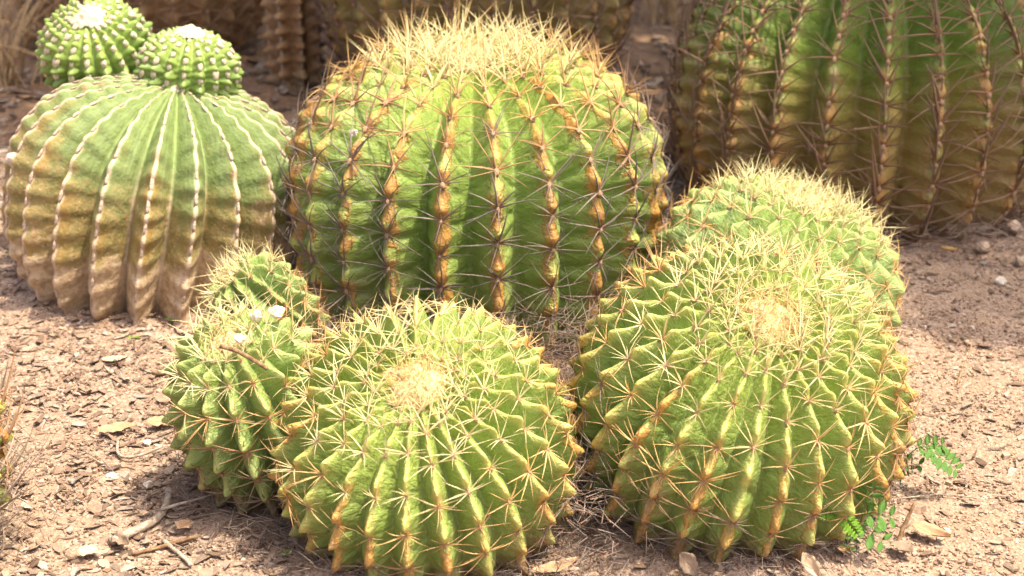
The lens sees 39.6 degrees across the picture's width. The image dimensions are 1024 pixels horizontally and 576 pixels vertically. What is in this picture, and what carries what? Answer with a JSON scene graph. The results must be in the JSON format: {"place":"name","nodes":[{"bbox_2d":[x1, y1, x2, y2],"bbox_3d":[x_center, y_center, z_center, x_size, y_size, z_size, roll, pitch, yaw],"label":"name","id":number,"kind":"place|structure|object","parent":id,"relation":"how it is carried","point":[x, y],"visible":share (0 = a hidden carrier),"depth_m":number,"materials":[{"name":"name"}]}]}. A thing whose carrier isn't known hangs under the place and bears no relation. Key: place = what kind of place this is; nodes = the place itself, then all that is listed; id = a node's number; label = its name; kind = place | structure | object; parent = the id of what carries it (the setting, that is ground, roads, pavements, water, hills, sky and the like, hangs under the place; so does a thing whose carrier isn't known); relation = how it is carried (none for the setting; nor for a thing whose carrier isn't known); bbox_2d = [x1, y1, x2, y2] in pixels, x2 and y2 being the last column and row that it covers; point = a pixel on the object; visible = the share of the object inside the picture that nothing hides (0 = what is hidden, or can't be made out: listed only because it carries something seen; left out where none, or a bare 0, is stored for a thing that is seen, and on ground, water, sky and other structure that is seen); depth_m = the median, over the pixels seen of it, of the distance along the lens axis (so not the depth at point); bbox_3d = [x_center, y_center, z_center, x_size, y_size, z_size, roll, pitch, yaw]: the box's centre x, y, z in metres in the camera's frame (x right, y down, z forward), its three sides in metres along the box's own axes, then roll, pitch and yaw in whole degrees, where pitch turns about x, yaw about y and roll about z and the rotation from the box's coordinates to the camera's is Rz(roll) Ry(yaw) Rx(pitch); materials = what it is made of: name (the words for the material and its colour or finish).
{"place":"outdoors","nodes":[
{"label":"outdoors","id":0,"kind":"place"},
{"bbox_2d":[0,337,51,554],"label":"barrel cactus","id":1,"kind":"object","parent":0,"point":[7,466],"visible":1,"depth_m":1.63,"materials":[{"name":"plant"}]},
{"bbox_2d":[0,0,1023,575],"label":"ground","id":2,"kind":"structure","parent":0,"point":[644,46],"depth_m":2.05,"materials":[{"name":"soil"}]},
{"bbox_2d":[5,152,15,165],"bbox_3d":[-0.838,-0.216,2.389,0.028,0.025,0.015,-3,41,-47],"label":"stone","id":3,"kind":"object","parent":2,"relation":"on","point":[9,156],"visible":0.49,"depth_m":2.38,"materials":[{"name":"white stone"}]},
{"bbox_2d":[0,0,42,52],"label":"dry grass tuft","id":4,"kind":"object","parent":2,"relation":"on","point":[31,44],"visible":0.26,"depth_m":4.23,"materials":[{"name":"plant"}]},
{"bbox_2d":[0,0,57,92],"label":"dry grass tuft","id":5,"kind":"object","parent":2,"relation":"on","point":[10,75],"visible":0.84,"depth_m":3.80,"materials":[{"name":"plant"}]},
{"bbox_2d":[77,544,102,555],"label":"dry leaf","id":6,"kind":"object","parent":2,"relation":"on","point":[85,549],"visible":1,"depth_m":1.69,"materials":[{"name":"white plant"}]},
{"bbox_2d":[96,559,110,567],"bbox_3d":[-0.481,0.326,1.675,0.015,0.012,0.015,-3,41,-47],"label":"stone","id":7,"kind":"object","parent":2,"relation":"on","point":[103,563],"visible":1,"depth_m":1.67,"materials":[{"name":"white stone"}]},
{"bbox_2d":[0,0,218,55],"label":"dry grass tuft","id":8,"kind":"object","parent":2,"relation":"on","point":[34,54],"visible":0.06,"depth_m":3.70,"materials":[{"name":"plant"}]},
{"bbox_2d":[106,472,119,480],"bbox_3d":[-0.525,0.248,1.869,0.019,0.011,0.012,-4,41,-47],"label":"stone","id":9,"kind":"object","parent":2,"relation":"on","point":[111,475],"visible":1,"depth_m":1.87,"materials":[{"name":"white stone"}]},
{"bbox_2d":[101,355,126,360],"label":"dry leaf","id":10,"kind":"object","parent":2,"relation":"on","point":[112,358],"visible":1,"depth_m":2.19,"materials":[{"name":"beige plant"}]},
{"bbox_2d":[96,421,135,432],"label":"dry leaf","id":11,"kind":"object","parent":2,"relation":"on","point":[115,426],"visible":1,"depth_m":2.00,"materials":[{"name":"beige plant"}]},
{"bbox_2d":[111,531,128,544],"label":"dry leaf","id":12,"kind":"object","parent":2,"relation":"on","point":[122,538],"visible":1,"depth_m":1.72,"materials":[{"name":"beige plant"}]},
{"bbox_2d":[116,439,162,458],"bbox_3d":[-0.519,0.221,1.937,0.075,0.008,0.043,8,23,19],"label":"stick","id":13,"kind":"object","parent":2,"relation":"on","point":[133,456],"visible":1,"depth_m":1.93,"materials":[{"name":"beige wood"}]},
{"bbox_2d":[20,0,265,53],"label":"barrel cactus","id":14,"kind":"object","parent":2,"relation":"on","point":[240,22],"visible":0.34,"depth_m":4.02,"materials":[{"name":"plant"}]},
{"bbox_2d":[143,439,150,445],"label":"stone","id":15,"kind":"object","parent":2,"relation":"on","point":[146,442],"visible":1,"depth_m":1.97,"materials":[{"name":"white stone"}]},
{"bbox_2d":[0,72,295,324],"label":"spineless cactus","id":16,"kind":"object","parent":2,"relation":"on","point":[134,197],"visible":0.78,"depth_m":2.31,"materials":[{"name":"plant"}]},
{"bbox_2d":[34,0,155,89],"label":"cactus pup","id":17,"kind":"object","parent":16,"relation":"attached to","point":[77,40],"visible":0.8,"depth_m":2.45,"materials":[{"name":"green plant"}]},
{"bbox_2d":[133,24,243,97],"bbox_3d":[-0.561,-0.377,2.466,0.187,0.159,0.188,0,22,0],"label":"cactus pup","id":18,"kind":"object","parent":16,"relation":"attached to","point":[192,58],"visible":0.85,"depth_m":2.41,"materials":[{"name":"green plant"}]},
{"bbox_2d":[143,480,153,488],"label":"stone","id":19,"kind":"object","parent":2,"relation":"on","point":[146,484],"visible":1,"depth_m":1.85,"materials":[{"name":"grey stone"}]},
{"bbox_2d":[145,415,165,425],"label":"dry leaf","id":20,"kind":"object","parent":2,"relation":"on","point":[155,421],"visible":0.55,"depth_m":2.01,"materials":[{"name":"beige plant"}]},
{"bbox_2d":[108,492,213,545],"bbox_3d":[-0.441,0.276,1.785,0.165,0.020,0.061,-19,29,-39],"label":"stick","id":21,"kind":"object","parent":2,"relation":"on","point":[157,517],"visible":0.86,"depth_m":1.76,"materials":[{"name":"beige wood"}]},
{"bbox_2d":[132,534,197,555],"bbox_3d":[-0.421,0.312,1.724,0.081,0.007,0.008,-12,25,-27],"label":"stick","id":22,"kind":"object","parent":2,"relation":"on","point":[162,546],"visible":1,"depth_m":1.72,"materials":[{"name":"brown wood"}]},
{"bbox_2d":[161,539,192,566],"bbox_3d":[-0.403,0.318,1.713,0.007,0.010,0.064,-19,29,-39],"label":"stick","id":23,"kind":"object","parent":2,"relation":"on","point":[176,551],"visible":1,"depth_m":1.71,"materials":[{"name":"beige wood"}]},
{"bbox_2d":[174,519,192,528],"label":"dry leaf","id":24,"kind":"object","parent":2,"relation":"on","point":[182,523],"visible":1,"depth_m":1.76,"materials":[{"name":"brown plant"}]},
{"bbox_2d":[153,288,324,518],"bbox_3d":[-0.329,0.157,1.802,0.247,0.341,0.284,0,22,0],"label":"barrel cactus","id":25,"kind":"object","parent":2,"relation":"on","point":[224,410],"visible":0.83,"depth_m":1.71,"materials":[{"name":"plant"}]},
{"bbox_2d":[234,334,245,343],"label":"stone","id":26,"kind":"object","parent":25,"relation":"on","point":[238,338],"visible":1,"depth_m":1.68,"materials":[{"name":"white stone"}]},
{"bbox_2d":[219,344,267,369],"bbox_3d":[-0.314,0.081,1.667,0.062,0.025,0.007,7,23,17],"label":"stick","id":27,"kind":"object","parent":25,"relation":"on","point":[242,354],"visible":1,"depth_m":1.67,"materials":[{"name":"brown wood"}]},
{"bbox_2d":[250,309,261,322],"bbox_3d":[-0.310,0.034,1.723,0.014,0.018,0.014,-11,25,-26],"label":"stone","id":28,"kind":"object","parent":25,"relation":"on","point":[257,316],"visible":0.9,"depth_m":1.72,"materials":[{"name":"white stone"}]},
{"bbox_2d":[268,305,284,318],"bbox_3d":[-0.287,0.030,1.738,0.021,0.016,0.019,-3,40,-47],"label":"stone","id":29,"kind":"object","parent":25,"relation":"on","point":[277,310],"visible":0.97,"depth_m":1.73,"materials":[{"name":"white stone"}]},
{"bbox_2d":[185,233,337,349],"bbox_3d":[-0.370,0.035,2.117,0.222,0.240,0.176,0,22,0],"label":"barrel cactus","id":30,"kind":"object","parent":2,"relation":"on","point":[262,274],"visible":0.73,"depth_m":2.08,"materials":[{"name":"plant"}]},
{"bbox_2d":[260,0,326,90],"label":"column cactus","id":31,"kind":"object","parent":2,"relation":"on","point":[296,59],"depth_m":3.77,"materials":[{"name":"plant"}]},
{"bbox_2d":[260,286,591,575],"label":"barrel cactus","id":32,"kind":"object","parent":2,"relation":"on","point":[444,443],"visible":0.98,"depth_m":1.63,"materials":[{"name":"plant"}]},
{"bbox_2d":[268,0,685,363],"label":"barrel cactus","id":33,"kind":"object","parent":2,"relation":"on","point":[519,167],"visible":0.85,"depth_m":2.19,"materials":[{"name":"plant"}]},
{"bbox_2d":[349,129,357,136],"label":"stone","id":34,"kind":"object","parent":33,"relation":"attached to","point":[355,133],"visible":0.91,"depth_m":2.17,"materials":[{"name":"white stone"}]},
{"bbox_2d":[307,0,648,74],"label":"barrel cactus","id":35,"kind":"object","parent":2,"relation":"on","point":[608,22],"visible":0.39,"depth_m":3.36,"materials":[{"name":"plant"}]},
{"bbox_2d":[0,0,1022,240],"bbox_3d":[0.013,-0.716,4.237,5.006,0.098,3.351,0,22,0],"label":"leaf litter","id":36,"kind":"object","parent":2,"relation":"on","point":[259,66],"visible":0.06,"depth_m":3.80,"materials":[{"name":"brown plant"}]},
{"bbox_2d":[0,164,1023,575],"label":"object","id":37,"kind":"object","parent":2,"relation":"on","point":[580,506],"visible":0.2,"depth_m":1.75,"materials":[{"name":"brown soil"}]},
{"bbox_2d":[530,556,578,572],"bbox_3d":[0.050,0.329,1.679,0.062,0.013,0.017,-13,42,-16],"label":"dry leaf","id":38,"kind":"object","parent":2,"relation":"on","point":[550,564],"visible":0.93,"depth_m":1.68,"materials":[{"name":"beige plant"}]},
{"bbox_2d":[639,0,691,27],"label":"dry grass tuft","id":39,"kind":"object","parent":2,"relation":"on","point":[665,14],"visible":0.8,"depth_m":4.58,"materials":[{"name":"plant"}]},
{"bbox_2d":[679,552,697,575],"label":"dry leaf","id":40,"kind":"object","parent":2,"relation":"on","point":[688,563],"visible":1,"depth_m":1.67,"materials":[{"name":"beige plant"}]},
{"bbox_2d":[556,222,926,566],"bbox_3d":[0.281,0.153,1.821,0.470,0.507,0.490,0,22,0],"label":"barrel cactus","id":41,"kind":"object","parent":2,"relation":"on","point":[728,395],"visible":0.94,"depth_m":1.67,"materials":[{"name":"plant"}]},
{"bbox_2d":[647,148,909,333],"bbox_3d":[0.413,-0.033,2.229,0.418,0.379,0.419,15,26,33],"label":"barrel cactus","id":42,"kind":"object","parent":2,"relation":"on","point":[741,204],"visible":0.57,"depth_m":2.13,"materials":[{"name":"plant"}]},
{"bbox_2d":[801,552,819,575],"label":"dry leaf","id":43,"kind":"object","parent":2,"relation":"on","point":[810,561],"visible":1,"depth_m":1.67,"materials":[{"name":"beige plant"}]},
{"bbox_2d":[653,0,1023,246],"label":"barrel cactus","id":44,"kind":"object","parent":2,"relation":"on","point":[903,108],"visible":0.79,"depth_m":2.63,"materials":[{"name":"plant"}]},
{"bbox_2d":[838,543,850,551],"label":"dry leaf","id":45,"kind":"object","parent":2,"relation":"on","point":[848,549],"visible":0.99,"depth_m":1.70,"materials":[{"name":"brown plant"}]},
{"bbox_2d":[816,482,895,552],"bbox_3d":[0.402,0.274,1.681,0.103,0.099,0.039,0,22,0],"label":"seedling","id":46,"kind":"object","parent":2,"relation":"on","point":[881,526],"visible":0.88,"depth_m":1.68,"materials":[{"name":"green plant"}]},
{"bbox_2d":[889,540,913,552],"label":"dry leaf","id":47,"kind":"object","parent":2,"relation":"on","point":[902,545],"visible":1,"depth_m":1.72,"materials":[{"name":"beige plant"}]},
{"bbox_2d":[896,502,915,540],"bbox_3d":[0.480,0.289,1.737,0.008,0.050,0.036,18,28,38],"label":"stick","id":48,"kind":"object","parent":2,"relation":"on","point":[903,527],"visible":0.99,"depth_m":1.74,"materials":[{"name":"brown wood"}]},
{"bbox_2d":[910,521,950,536],"bbox_3d":[0.513,0.298,1.746,0.050,0.012,0.022,16,41,28],"label":"dry leaf","id":49,"kind":"object","parent":2,"relation":"on","point":[925,528],"visible":1,"depth_m":1.75,"materials":[{"name":"beige plant"}]},
{"bbox_2d":[900,434,962,484],"bbox_3d":[0.544,0.232,1.843,0.077,0.078,0.041,7,23,18],"label":"seedling","id":50,"kind":"object","parent":2,"relation":"on","point":[942,450],"visible":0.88,"depth_m":1.83,"materials":[{"name":"green plant"}]},
{"bbox_2d":[900,494,984,499],"bbox_3d":[0.555,0.270,1.842,0.110,0.003,0.015,0,22,0],"label":"stick","id":51,"kind":"object","parent":2,"relation":"on","point":[940,494],"visible":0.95,"depth_m":1.84,"materials":[{"name":"brown wood"}]},
{"bbox_2d":[941,246,959,251],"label":"dry leaf","id":52,"kind":"object","parent":2,"relation":"on","point":[952,249],"visible":0.96,"depth_m":2.64,"materials":[{"name":"plant"}]},
{"bbox_2d":[956,345,971,385],"bbox_3d":[0.684,0.118,2.154,0.026,0.062,0.004,-16,27,-35],"label":"grass blade","id":53,"kind":"object","parent":2,"relation":"on","point":[961,369],"depth_m":2.15,"materials":[{"name":"plant"}]},
{"bbox_2d":[975,241,990,252],"bbox_3d":[0.881,-0.077,2.655,0.035,0.023,0.024,-14,26,-30],"label":"stone","id":54,"kind":"object","parent":2,"relation":"on","point":[986,244],"visible":0.93,"depth_m":2.65,"materials":[{"name":"beige stone"}]},
{"bbox_2d":[994,276,1006,285],"bbox_3d":[0.866,-0.013,2.519,0.020,0.019,0.019,-4,41,-47],"label":"stone","id":55,"kind":"object","parent":2,"relation":"on","point":[1000,281],"visible":1,"depth_m":2.51,"materials":[{"name":"white stone"}]},
{"bbox_2d":[1007,220,1021,233],"bbox_3d":[0.965,-0.117,2.734,0.028,0.027,0.039,5,23,12],"label":"stone","id":56,"kind":"object","parent":2,"relation":"on","point":[1016,222],"visible":0.79,"depth_m":2.72,"materials":[{"name":"beige stone"}]},
{"bbox_2d":[1014,256,1023,266],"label":"stone","id":57,"kind":"object","parent":2,"relation":"on","point":[1019,261],"visible":1,"depth_m":2.59,"materials":[{"name":"beige stone"}]}
]}

